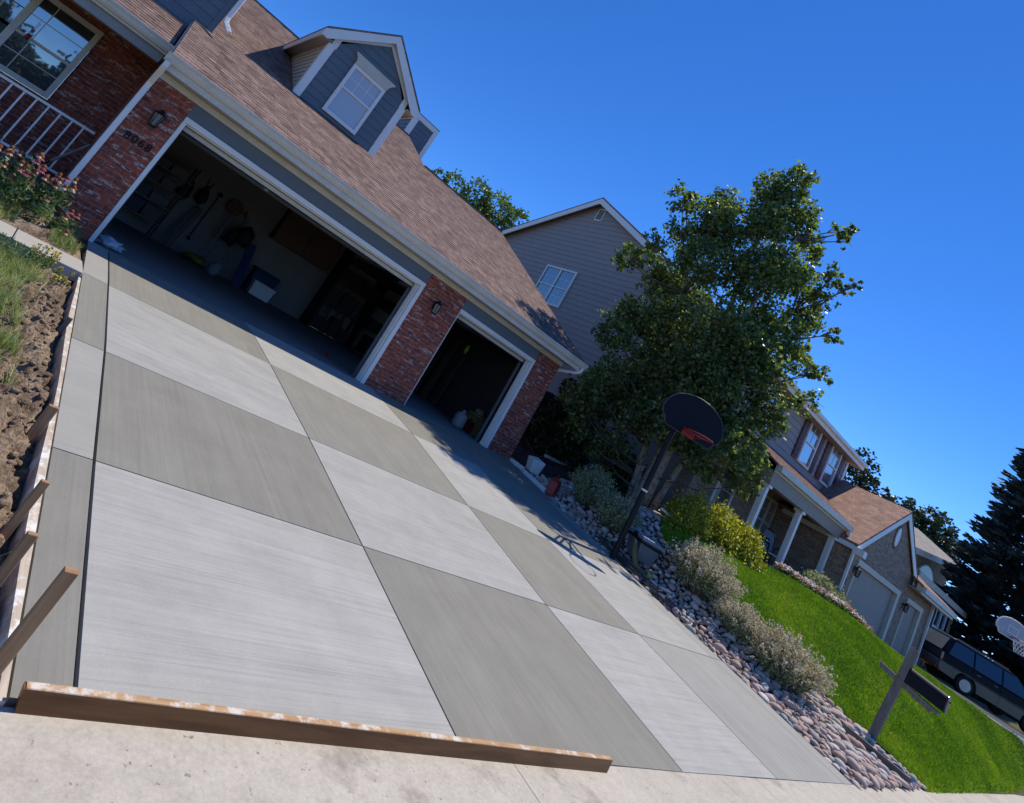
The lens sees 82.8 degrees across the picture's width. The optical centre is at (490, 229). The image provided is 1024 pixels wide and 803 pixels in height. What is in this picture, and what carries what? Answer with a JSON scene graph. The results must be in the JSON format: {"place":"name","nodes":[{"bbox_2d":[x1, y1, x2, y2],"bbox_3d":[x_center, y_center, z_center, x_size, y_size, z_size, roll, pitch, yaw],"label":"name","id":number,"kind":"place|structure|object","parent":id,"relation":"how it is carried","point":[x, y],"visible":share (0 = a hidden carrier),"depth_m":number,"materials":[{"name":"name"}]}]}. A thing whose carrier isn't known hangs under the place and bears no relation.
{"place":"outdoors","nodes":[
{"label":"outdoors","id":0,"kind":"place"},
{"bbox_2d":[0,263,70,561],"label":"soil bank","id":1,"kind":"structure","parent":0,"point":[16,436],"depth_m":3.93,"materials":[{"name":"soil"}]},
{"bbox_2d":[0,531,38,586],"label":"wooden stake","id":2,"kind":"object","parent":1,"relation":"on","point":[18,553],"visible":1,"depth_m":2.40,"materials":[{"name":"brown wood"}]},
{"bbox_2d":[0,479,49,541],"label":"wooden stake","id":3,"kind":"object","parent":1,"relation":"on","point":[23,510],"visible":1,"depth_m":2.74,"materials":[{"name":"brown wood"}]},
{"bbox_2d":[0,238,55,555],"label":"long grass","id":4,"kind":"structure","parent":1,"relation":"on","point":[10,265],"depth_m":4.96,"materials":[{"name":"plant"}]},
{"bbox_2d":[0,267,69,514],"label":"soil clods","id":5,"kind":"object","parent":1,"relation":"on","point":[16,422],"visible":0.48,"depth_m":4.05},
{"bbox_2d":[0,566,78,674],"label":"wooden stake","id":6,"kind":"object","parent":1,"relation":"on","point":[35,616],"visible":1,"depth_m":1.96,"materials":[{"name":"brown wood"}]},
{"bbox_2d":[26,404,58,443],"bbox_3d":[-2.770,1.241,3.504,0.070,0.378,0.057,40,-16,-33],"label":"wooden stake","id":7,"kind":"object","parent":1,"relation":"on","point":[41,422],"visible":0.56,"depth_m":3.51,"materials":[{"name":"brown wood"}]},
{"bbox_2d":[56,317,72,337],"bbox_3d":[-3.703,0.906,4.946,0.047,0.346,0.036,40,-16,-33],"label":"wooden stake","id":8,"kind":"object","parent":1,"relation":"on","point":[64,325],"visible":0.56,"depth_m":4.96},
{"bbox_2d":[0,220,82,281],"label":"path","id":9,"kind":"structure","parent":0,"point":[68,262],"depth_m":6.45,"materials":[{"name":"concrete"}]},
{"bbox_2d":[2,240,851,784],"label":"driveway","id":10,"kind":"structure","parent":0,"point":[234,512],"depth_m":4.65,"materials":[{"name":"concrete"}]},
{"bbox_2d":[0,707,1023,802],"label":"sidewalk","id":11,"kind":"structure","parent":0,"point":[43,759],"depth_m":2.46,"materials":[{"name":"concrete"}]},
{"bbox_2d":[14,681,612,772],"bbox_3d":[-0.420,2.637,2.985,3.733,0.084,0.041,40,-16,-31],"label":"loose plank","id":12,"kind":"object","parent":11,"relation":"on","point":[51,700],"visible":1,"depth_m":2.53,"materials":[{"name":"wood"}]},
{"bbox_2d":[0,221,1023,795],"bbox_3d":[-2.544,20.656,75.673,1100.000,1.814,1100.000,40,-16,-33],"label":"ground","id":13,"kind":"structure","parent":0,"point":[1002,717],"depth_m":12.96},
{"bbox_2d":[0,232,75,285],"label":"yellow flower plant","id":14,"kind":"object","parent":13,"relation":"on","point":[22,249],"visible":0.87,"depth_m":6.00,"materials":[{"name":"green plant"}]},
{"bbox_2d":[0,277,80,706],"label":"form board","id":15,"kind":"object","parent":13,"relation":"on","point":[12,590],"visible":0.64,"depth_m":2.95,"materials":[{"name":"wood"}]},
{"bbox_2d":[0,192,80,259],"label":"soil mound","id":16,"kind":"object","parent":13,"relation":"on","point":[38,229],"visible":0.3,"depth_m":6.93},
{"bbox_2d":[0,135,81,239],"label":"coneflower clump","id":17,"kind":"object","parent":16,"relation":"on","point":[9,178],"visible":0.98,"depth_m":7.00,"materials":[{"name":"green plant"}]},
{"bbox_2d":[0,189,83,255],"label":"weed tufts","id":18,"kind":"object","parent":16,"relation":"on","point":[73,246],"visible":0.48,"depth_m":7.05,"materials":[{"name":"green plant"}]},
{"bbox_2d":[0,0,588,458],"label":"house","id":19,"kind":"structure","parent":13,"relation":"on","point":[332,130],"depth_m":11.21,"materials":[{"name":"red brick"}]},
{"bbox_2d":[0,0,103,98],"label":"window","id":20,"kind":"structure","parent":19,"relation":"in","point":[61,38],"depth_m":9.05,"materials":[{"name":"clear glass"}]},
{"bbox_2d":[35,144,89,166],"bbox_3d":[-5.891,-1.011,7.991,0.351,0.614,0.039,37,-14,-21],"label":"handrail","id":21,"kind":"object","parent":19,"relation":"on","point":[69,153],"visible":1,"depth_m":7.99,"materials":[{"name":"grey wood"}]},
{"bbox_2d":[95,233,126,253],"bbox_3d":[-5.586,0.186,8.511,0.522,0.149,0.422,40,-16,-33],"label":"plastic sheet","id":22,"kind":"object","parent":19,"relation":"on","point":[106,240],"visible":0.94,"depth_m":8.44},
{"bbox_2d":[147,109,165,128],"bbox_3d":[-4.758,-1.589,8.282,0.176,0.308,0.179,40,-16,-33],"label":"wall lantern","id":23,"kind":"object","parent":19,"relation":"attached to","point":[157,118],"depth_m":8.23,"materials":[{"name":"black metal"}]},
{"bbox_2d":[123,163,201,238],"bbox_3d":[-7.918,-0.981,13.341,1.420,1.950,0.580,40,-16,-33],"label":"storage shelf","id":24,"kind":"object","parent":19,"relation":"on","point":[156,223],"visible":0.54,"depth_m":13.47,"materials":[{"name":"black metal"}]},
{"bbox_2d":[124,193,146,211],"bbox_3d":[-8.145,-0.636,13.197,0.426,0.316,0.440,40,-16,-33],"label":"storage box","id":25,"kind":"object","parent":24,"relation":"on","point":[135,202],"visible":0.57,"depth_m":13.05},
{"bbox_2d":[136,180,154,195],"bbox_3d":[-7.991,-0.987,13.250,0.443,0.281,0.440,40,-16,-33],"label":"storage box","id":26,"kind":"object","parent":24,"relation":"on","point":[144,187],"visible":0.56,"depth_m":13.12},
{"bbox_2d":[147,166,165,181],"bbox_3d":[-7.772,-1.300,13.357,0.395,0.272,0.440,40,-16,-33],"label":"storage box","id":27,"kind":"object","parent":24,"relation":"on","point":[156,174],"visible":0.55,"depth_m":13.21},
{"bbox_2d":[157,155,174,168],"bbox_3d":[-7.603,-1.592,13.431,0.422,0.222,0.440,40,-16,-33],"label":"storage box","id":28,"kind":"object","parent":24,"relation":"on","point":[166,162],"visible":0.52,"depth_m":13.29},
{"bbox_2d":[158,205,203,247],"bbox_3d":[-7.538,-0.070,14.162,0.196,1.210,0.546,31,-13,4],"label":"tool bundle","id":29,"kind":"object","parent":19,"relation":"on","point":[180,229],"visible":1,"depth_m":14.13,"materials":[{"name":"wood"}]},
{"bbox_2d":[176,182,194,199],"bbox_3d":[-7.508,-0.968,14.258,0.304,0.561,0.313,40,-16,-33],"label":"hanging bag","id":30,"kind":"object","parent":19,"relation":"hanging from","point":[187,193],"visible":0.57,"depth_m":14.21,"materials":[{"name":"fabric"}]},
{"bbox_2d":[179,251,203,267],"bbox_3d":[-7.052,0.671,13.789,0.634,0.246,0.215,37,-14,-22],"label":"lime bag","id":31,"kind":"object","parent":19,"relation":"on","point":[197,259],"visible":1,"depth_m":13.74,"materials":[{"name":"plastic"}]},
{"bbox_2d":[194,178,214,204],"bbox_3d":[-7.128,-0.925,14.500,0.303,0.714,0.300,40,-16,-33],"label":"backpack","id":32,"kind":"object","parent":19,"relation":"hanging from","point":[201,196],"visible":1,"depth_m":14.39,"materials":[{"name":"fabric"}]},
{"bbox_2d":[187,192,222,239],"bbox_3d":[-7.194,-0.324,14.585,0.156,1.413,0.084,40,-16,-33],"label":"string trimmer","id":33,"kind":"object","parent":19,"relation":"hanging from","point":[219,194],"visible":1,"depth_m":14.60,"materials":[{"name":"black metal"}]},
{"bbox_2d":[205,261,221,275],"bbox_3d":[-6.686,0.942,14.003,0.294,0.365,0.291,34,-13,-10],"label":"shopping bag","id":34,"kind":"object","parent":19,"relation":"on","point":[213,268],"visible":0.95,"depth_m":13.91,"materials":[{"name":"plastic"}]},
{"bbox_2d":[227,200,243,215],"bbox_3d":[-6.595,-0.551,14.956,0.410,0.410,0.120,40,-16,-33],"label":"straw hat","id":35,"kind":"object","parent":19,"relation":"hanging from","point":[234,205],"visible":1,"depth_m":14.90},
{"bbox_2d":[230,243,256,287],"bbox_3d":[-6.325,0.919,14.885,0.505,1.120,0.246,22,-16,36],"label":"folded table","id":36,"kind":"object","parent":19,"relation":"on","point":[239,275],"visible":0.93,"depth_m":14.84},
{"bbox_2d":[94,126,413,376],"bbox_3d":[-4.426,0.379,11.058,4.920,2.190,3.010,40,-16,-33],"label":"door frame","id":37,"kind":"structure","parent":19,"relation":"in","point":[186,132],"depth_m":10.66,"materials":[{"name":"white wood"}]},
{"bbox_2d":[240,265,280,290],"bbox_3d":[-6.148,1.453,15.466,0.740,0.680,0.340,40,-16,-33],"label":"storage tote","id":38,"kind":"object","parent":19,"relation":"on","point":[264,277],"visible":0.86,"depth_m":15.33,"materials":[{"name":"blue plastic"}]},
{"bbox_2d":[247,278,275,302],"bbox_3d":[-5.965,1.595,15.030,0.648,0.370,0.416,37,-14,-23],"label":"foam box","id":39,"kind":"object","parent":19,"relation":"on","point":[260,290],"visible":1,"depth_m":14.88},
{"bbox_2d":[269,208,342,270],"bbox_3d":[-5.047,0.259,16.076,1.780,1.060,0.373,40,-16,-33],"label":"wall cabinet","id":40,"kind":"object","parent":19,"relation":"attached to","point":[299,235],"depth_m":15.85,"materials":[{"name":"brown wood"}]},
{"bbox_2d":[274,211,317,253],"bbox_3d":[-5.227,0.044,15.695,0.840,0.980,0.023,40,-16,-33],"label":"cabinet door","id":41,"kind":"structure","parent":40,"relation":"in","point":[296,231],"depth_m":15.66,"materials":[{"name":"brown wood"}]},
{"bbox_2d":[301,229,342,269],"bbox_3d":[-4.671,0.515,16.170,0.840,0.980,0.023,40,-16,-33],"label":"cabinet door","id":42,"kind":"structure","parent":40,"relation":"in","point":[322,248],"depth_m":16.14,"materials":[{"name":"brown wood"}]},
{"bbox_2d":[321,63,385,134],"bbox_3d":[-2.882,-2.742,12.274,0.870,1.220,0.055,40,-16,-33],"label":"window","id":43,"kind":"structure","parent":19,"relation":"in","point":[355,97],"depth_m":12.28,"materials":[{"name":"white glass"}]},
{"bbox_2d":[299,248,413,357],"bbox_3d":[-3.550,2.361,17.272,3.175,2.639,0.670,40,-16,-33],"label":"dark shelving","id":44,"kind":"object","parent":19,"relation":"on","point":[329,294],"visible":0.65,"depth_m":16.62,"materials":[{"name":"black metal"}]},
{"bbox_2d":[431,300,441,314],"bbox_3d":[-1.068,1.538,11.438,0.176,0.308,0.179,40,-16,-33],"label":"wall lantern","id":45,"kind":"object","parent":19,"relation":"attached to","point":[436,307],"depth_m":11.38,"materials":[{"name":"black metal"}]},
{"bbox_2d":[413,333,465,405],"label":"leaning boards","id":46,"kind":"object","parent":19,"relation":"on","point":[440,368],"visible":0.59,"depth_m":15.90,"materials":[{"name":"brown wood"}]},
{"bbox_2d":[391,280,523,440],"bbox_3d":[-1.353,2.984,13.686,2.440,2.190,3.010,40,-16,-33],"label":"door frame","id":47,"kind":"structure","parent":19,"relation":"in","point":[460,319],"depth_m":13.11,"materials":[{"name":"white wood"}]},
{"bbox_2d":[451,410,467,428],"bbox_3d":[-0.700,4.410,13.524,0.320,0.410,0.320,40,-16,-33],"label":"plastic jug","id":48,"kind":"object","parent":19,"relation":"on","point":[459,420],"visible":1,"depth_m":13.39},
{"bbox_2d":[463,418,474,433],"bbox_3d":[-0.524,4.623,13.710,0.180,0.320,0.200,40,-16,-33],"label":"fuel can","id":49,"kind":"object","parent":19,"relation":"on","point":[469,426],"visible":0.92,"depth_m":13.62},
{"bbox_2d":[466,408,485,436],"bbox_3d":[-0.371,4.605,13.915,0.520,0.600,0.512,40,-16,-33],"label":"watering can","id":50,"kind":"object","parent":19,"relation":"on","point":[477,416],"visible":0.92,"depth_m":13.81,"materials":[{"name":"green plastic"}]},
{"bbox_3d":[-6.736,0.308,14.671,0.555,1.627,0.438,40,-16,-33],"label":"step ladder","id":51,"kind":"object","parent":19,"relation":"on","visible":0},
{"bbox_2d":[221,227,254,248],"bbox_3d":[-6.424,0.179,14.813,0.665,0.704,0.440,40,-16,-33],"label":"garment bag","id":52,"kind":"object","parent":51,"relation":"hanging from","point":[244,238],"visible":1,"depth_m":14.70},
{"bbox_2d":[432,167,529,229],"bbox_3d":[-2.938,1.923,36.073,7.988,11.848,4.076,33,-13,-7],"label":"backyard tree","id":53,"kind":"object","parent":13,"relation":"on","point":[483,204],"visible":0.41,"depth_m":36.53,"materials":[{"name":"green plant"}]},
{"bbox_2d":[597,457,647,497],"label":"evergreen shrub","id":54,"kind":"object","parent":13,"relation":"on","point":[622,486],"visible":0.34,"depth_m":14.87,"materials":[{"name":"green plant"}]},
{"bbox_2d":[597,533,681,615],"bbox_3d":[2.480,6.036,10.141,0.290,0.416,2.006,40,-16,-33],"label":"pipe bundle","id":55,"kind":"object","parent":13,"relation":"on","point":[623,561],"visible":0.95,"depth_m":10.09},
{"bbox_2d":[609,393,723,559],"bbox_3d":[3.058,4.504,10.170,0.958,3.331,0.978,20,-18,41],"label":"basketball hoop","id":56,"kind":"object","parent":13,"relation":"on","point":[696,419],"visible":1,"depth_m":10.48,"materials":[{"name":"black metal"}]},
{"bbox_2d":[501,197,957,664],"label":"neighbour house","id":57,"kind":"structure","parent":13,"relation":"on","point":[810,507],"depth_m":18.85,"materials":[{"name":"grey"}]},
{"bbox_2d":[535,264,577,308],"bbox_3d":[2.384,2.167,22.293,0.060,1.550,1.710,40,-16,-33],"label":"window","id":58,"kind":"structure","parent":57,"relation":"in","point":[554,283],"depth_m":22.20,"materials":[{"name":"blue"}]},
{"bbox_2d":[706,462,735,519],"bbox_3d":[6.391,7.512,16.121,1.100,1.850,0.060,40,-16,-33],"label":"window","id":59,"kind":"structure","parent":57,"relation":"in","point":[723,494],"depth_m":16.15,"materials":[{"name":"grey glass"}]},
{"bbox_2d":[753,495,777,538],"bbox_3d":[8.181,8.828,17.620,1.450,1.470,0.060,40,-16,-33],"label":"window","id":60,"kind":"structure","parent":57,"relation":"in","point":[769,507],"depth_m":17.81,"materials":[{"name":"grey"}]},
{"bbox_2d":[760,527,779,563],"bbox_3d":[7.569,8.688,15.734,0.504,0.993,0.626,31,-13,0],"label":"patio chair","id":61,"kind":"object","parent":57,"relation":"on","point":[771,536],"visible":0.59,"depth_m":15.99,"materials":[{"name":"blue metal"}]},
{"bbox_2d":[796,423,822,469],"bbox_3d":[10.219,6.894,18.535,1.000,1.430,0.060,40,-16,-33],"label":"window","id":62,"kind":"structure","parent":57,"relation":"in","point":[812,439],"depth_m":18.55,"materials":[{"name":"white glass"}]},
{"bbox_2d":[818,446,842,487],"bbox_3d":[11.580,8.048,19.699,0.980,1.430,0.060,40,-16,-33],"label":"window","id":63,"kind":"structure","parent":57,"relation":"in","point":[826,478],"depth_m":19.72,"materials":[{"name":"grey"}]},
{"bbox_2d":[845,559,900,640],"bbox_3d":[11.588,11.709,17.872,4.760,2.160,0.170,40,-16,-33],"label":"garage door","id":64,"kind":"structure","parent":57,"relation":"in","point":[874,598],"depth_m":18.21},
{"bbox_2d":[891,598,923,656],"bbox_3d":[14.447,14.132,20.318,2.250,2.160,0.170,40,-16,-33],"label":"garage door","id":65,"kind":"structure","parent":57,"relation":"in","point":[902,641],"depth_m":20.62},
{"bbox_2d":[664,542,924,789],"bbox_3d":[4.957,7.324,9.994,4.727,1.074,0.361,25,-15,27],"label":"lawn edging","id":66,"kind":"object","parent":13,"relation":"on","point":[885,750],"visible":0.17,"depth_m":9.30,"materials":[{"name":"black metal"}]},
{"bbox_2d":[843,447,891,501],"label":"oak tree","id":67,"kind":"object","parent":13,"relation":"on","point":[860,477],"visible":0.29,"depth_m":40.97,"materials":[{"name":"green plant"}]},
{"bbox_2d":[889,495,965,586],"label":"oak tree","id":68,"kind":"object","parent":13,"relation":"on","point":[936,534],"visible":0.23,"depth_m":51.46,"materials":[{"name":"green plant"}]},
{"bbox_2d":[912,527,967,632],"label":"brick house","id":69,"kind":"structure","parent":13,"relation":"on","point":[930,555],"depth_m":33.82,"materials":[{"name":"grey"}]},
{"bbox_2d":[918,564,932,580],"bbox_3d":[26.247,20.895,35.003,4.300,1.145,0.058,40,-16,-33],"label":"arched window","id":70,"kind":"structure","parent":69,"relation":"in","point":[924,568],"depth_m":34.92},
{"bbox_2d":[931,610,947,629],"bbox_3d":[22.704,19.599,29.266,2.400,1.270,0.070,40,-16,-33],"label":"window","id":71,"kind":"structure","parent":69,"relation":"in","point":[940,619],"depth_m":29.21,"materials":[{"name":"blue"}]},
{"bbox_2d":[934,447,1023,721],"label":"blue spruce","id":72,"kind":"object","parent":13,"relation":"on","point":[980,599],"visible":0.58,"depth_m":31.56,"materials":[{"name":"green plant"}]},
{"bbox_2d":[5,0,1023,660],"label":"sky","id":73,"kind":"structure","parent":0,"point":[909,114],"materials":[{"name":"blue"}]},
{"bbox_2d":[509,439,868,784],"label":"bed soil","id":74,"kind":"structure","parent":0,"point":[522,453],"depth_m":11.26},
{"bbox_2d":[523,469,545,491],"bbox_3d":[0.917,5.448,12.525,0.060,0.189,0.750,40,-16,-33],"label":"white board","id":75,"kind":"object","parent":74,"relation":"on","point":[538,484],"visible":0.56,"depth_m":12.45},
{"bbox_2d":[526,455,544,475],"bbox_3d":[0.987,5.395,13.265,0.321,0.352,0.349,38,-15,-24],"label":"white bucket","id":76,"kind":"object","parent":74,"relation":"on","point":[535,465],"visible":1,"depth_m":13.16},
{"bbox_2d":[545,476,561,496],"bbox_3d":[1.375,5.517,12.471,0.200,0.426,0.495,25,-15,26],"label":"fuel can","id":77,"kind":"object","parent":74,"relation":"on","point":[553,487],"visible":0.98,"depth_m":12.27,"materials":[{"name":"plastic"}]},
{"bbox_2d":[524,365,607,470],"bbox_3d":[2.409,5.115,16.235,1.538,3.043,2.581,23,-16,32],"label":"evergreen shrub","id":78,"kind":"object","parent":74,"relation":"on","point":[552,417],"visible":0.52,"depth_m":15.57,"materials":[{"name":"green plant"}]},
{"bbox_2d":[569,464,617,509],"bbox_3d":[2.180,5.500,12.374,1.127,0.935,1.091,22,-16,36],"label":"sage bush","id":79,"kind":"object","parent":74,"relation":"on","point":[587,487],"visible":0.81,"depth_m":12.23,"materials":[{"name":"green plant"}]},
{"bbox_2d":[595,490,643,533],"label":"sage bush","id":80,"kind":"object","parent":74,"relation":"on","point":[615,515],"visible":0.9,"depth_m":11.37,"materials":[{"name":"green plant"}]},
{"bbox_2d":[626,526,663,566],"bbox_3d":[2.821,5.939,10.814,0.463,0.430,0.620,32,-13,-3],"label":"grey tote","id":81,"kind":"object","parent":74,"relation":"on","point":[650,549],"visible":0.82,"depth_m":10.56,"materials":[{"name":"black plastic"}]},
{"bbox_2d":[663,535,747,601],"bbox_3d":[3.819,6.048,10.310,1.459,0.967,1.384,40,-16,-33],"label":"sage bush","id":82,"kind":"object","parent":74,"relation":"on","point":[697,569],"visible":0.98,"depth_m":10.10,"materials":[{"name":"green plant"}]},
{"bbox_2d":[555,159,863,510],"bbox_3d":[5.573,2.228,14.693,5.936,10.190,3.790,25,-15,27],"label":"aspen tree","id":83,"kind":"object","parent":74,"relation":"on","point":[745,342],"visible":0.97,"depth_m":14.22,"materials":[{"name":"green plant"}]},
{"bbox_2d":[712,643,725,653],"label":"river stone","id":84,"kind":"object","parent":74,"relation":"on","point":[719,647],"visible":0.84,"depth_m":8.89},
{"bbox_2d":[520,470,926,788],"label":"landscape rocks","id":85,"kind":"object","parent":74,"relation":"on","point":[569,493],"visible":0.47,"depth_m":10.10,"materials":[{"name":"stone"}]},
{"bbox_2d":[630,536,652,578],"bbox_3d":[2.706,5.932,10.452,0.628,0.498,0.226,22,-16,34],"label":"corrugated pipe","id":86,"kind":"object","parent":85,"relation":"on","point":[634,550],"visible":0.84,"depth_m":10.40,"materials":[{"name":"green plastic"}]},
{"bbox_2d":[710,593,768,645],"bbox_3d":[4.096,6.448,9.589,0.963,0.674,0.968,40,-16,-33],"label":"sage bush","id":87,"kind":"object","parent":74,"relation":"on","point":[734,618],"visible":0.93,"depth_m":9.45,"materials":[{"name":"green plant"}]},
{"bbox_2d":[769,701,782,712],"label":"river stone","id":88,"kind":"object","parent":74,"relation":"on","point":[776,707],"visible":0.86,"depth_m":8.00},
{"bbox_2d":[781,698,799,711],"bbox_3d":[4.304,6.840,8.338,0.263,0.104,0.141,22,-32,16],"label":"river stone","id":89,"kind":"object","parent":74,"relation":"on","point":[792,705],"visible":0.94,"depth_m":8.29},
{"bbox_2d":[746,618,839,697],"bbox_3d":[4.631,6.691,9.068,1.444,0.867,1.585,40,-16,-33],"label":"sage bush","id":90,"kind":"object","parent":74,"relation":"on","point":[786,663],"visible":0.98,"depth_m":8.81,"materials":[{"name":"green plant"}]},
{"bbox_2d":[799,716,812,725],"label":"river stone","id":91,"kind":"object","parent":74,"relation":"on","point":[807,720],"visible":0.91,"depth_m":8.09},
{"bbox_2d":[808,728,820,742],"bbox_3d":[4.340,6.812,7.799,0.156,0.101,0.186,37,-6,-20],"label":"river stone","id":92,"kind":"object","parent":74,"relation":"on","point":[813,734],"visible":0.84,"depth_m":7.76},
{"bbox_2d":[832,750,846,762],"bbox_3d":[4.548,6.888,7.571,0.172,0.098,0.258,16,-27,22],"label":"river stone","id":93,"kind":"object","parent":74,"relation":"on","point":[839,755],"visible":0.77,"depth_m":7.51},
{"bbox_2d":[833,739,846,750],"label":"river stone","id":94,"kind":"object","parent":74,"relation":"on","point":[840,744],"visible":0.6,"depth_m":7.90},
{"bbox_2d":[844,749,858,762],"bbox_3d":[4.842,7.093,7.793,0.226,0.132,0.164,33,-14,-7],"label":"river stone","id":95,"kind":"object","parent":74,"relation":"on","point":[852,754],"visible":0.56,"depth_m":7.75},
{"bbox_2d":[845,756,861,773],"bbox_3d":[4.723,6.982,7.562,0.163,0.128,0.215,32,-16,-34],"label":"river stone","id":96,"kind":"object","parent":74,"relation":"on","point":[853,764],"visible":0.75,"depth_m":7.51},
{"bbox_2d":[854,774,867,788],"bbox_3d":[4.636,6.911,7.268,0.116,0.101,0.184,40,-12,-4],"label":"river stone","id":97,"kind":"object","parent":74,"relation":"on","point":[860,779],"visible":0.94,"depth_m":7.23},
{"bbox_2d":[860,762,876,774],"bbox_3d":[5.041,7.231,7.763,0.213,0.126,0.194,24,-19,-36],"label":"river stone","id":98,"kind":"object","parent":74,"relation":"on","point":[869,768],"visible":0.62,"depth_m":7.71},
{"bbox_2d":[868,773,879,789],"bbox_3d":[4.949,7.129,7.489,0.144,0.073,0.174,43,5,9],"label":"river stone","id":99,"kind":"object","parent":74,"relation":"on","point":[873,780],"visible":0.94,"depth_m":7.45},
{"bbox_2d":[841,722,911,782],"bbox_3d":[5.733,7.827,8.664,0.962,0.202,0.100,25,-15,27],"label":"landscape timber","id":100,"kind":"object","parent":74,"relation":"on","point":[885,761],"visible":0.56,"depth_m":8.61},
{"bbox_2d":[660,515,1023,793],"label":"lawn","id":101,"kind":"structure","parent":0,"point":[879,697],"depth_m":11.55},
{"bbox_2d":[659,485,718,544],"bbox_3d":[4.296,5.967,12.345,1.503,1.110,1.226,40,-16,-33],"label":"golden shrub","id":102,"kind":"object","parent":101,"relation":"on","point":[680,512],"visible":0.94,"depth_m":12.12,"materials":[{"name":"green plant"}]},
{"bbox_2d":[691,497,747,561],"bbox_3d":[4.976,6.419,12.591,1.418,1.072,1.274,40,-16,-33],"label":"golden shrub","id":103,"kind":"object","parent":101,"relation":"on","point":[724,528],"visible":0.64,"depth_m":12.34,"materials":[{"name":"yellow plant"}]},
{"bbox_2d":[719,521,768,574],"bbox_3d":[5.619,6.915,12.769,1.274,0.895,1.171,40,-16,-33],"label":"golden shrub","id":104,"kind":"object","parent":101,"relation":"on","point":[750,548],"visible":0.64,"depth_m":12.53,"materials":[{"name":"yellow plant"}]},
{"bbox_2d":[800,567,838,602],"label":"round shrub","id":105,"kind":"object","parent":101,"relation":"on","point":[820,580],"visible":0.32,"depth_m":14.88,"materials":[{"name":"green plant"}]},
{"bbox_2d":[772,561,874,631],"bbox_3d":[8.987,10.159,14.986,6.312,1.117,0.997,38,-15,-27],"label":"flower border","id":106,"kind":"object","parent":101,"relation":"on","point":[790,572],"visible":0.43,"depth_m":14.21,"materials":[{"name":"pink plant"}]},
{"bbox_2d":[829,585,856,610],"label":"round shrub","id":107,"kind":"object","parent":101,"relation":"on","point":[841,595],"visible":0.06,"depth_m":15.42,"materials":[{"name":"green plant"}]},
{"bbox_2d":[868,647,951,740],"bbox_3d":[6.758,7.765,9.433,0.983,1.699,0.236,16,-20,48],"label":"mailbox","id":108,"kind":"object","parent":101,"relation":"on","point":[924,687],"visible":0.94,"depth_m":9.47,"materials":[{"name":"grey wood"}]},
{"bbox_2d":[920,668,1023,739],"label":"neighbour driveway","id":109,"kind":"structure","parent":0,"point":[1020,734],"depth_m":19.93,"materials":[{"name":"concrete"}]},
{"bbox_2d":[917,626,1023,731],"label":"parked car","id":110,"kind":"object","parent":109,"relation":"on","point":[968,671],"visible":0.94,"depth_m":22.36,"materials":[{"name":"black metal"}]},
{"bbox_2d":[995,616,1023,656],"bbox_3d":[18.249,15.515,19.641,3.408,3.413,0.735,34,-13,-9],"label":"basketball hoop","id":111,"kind":"object","parent":109,"relation":"on","point":[1012,629],"visible":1,"depth_m":19.99,"materials":[{"name":"white plastic"}]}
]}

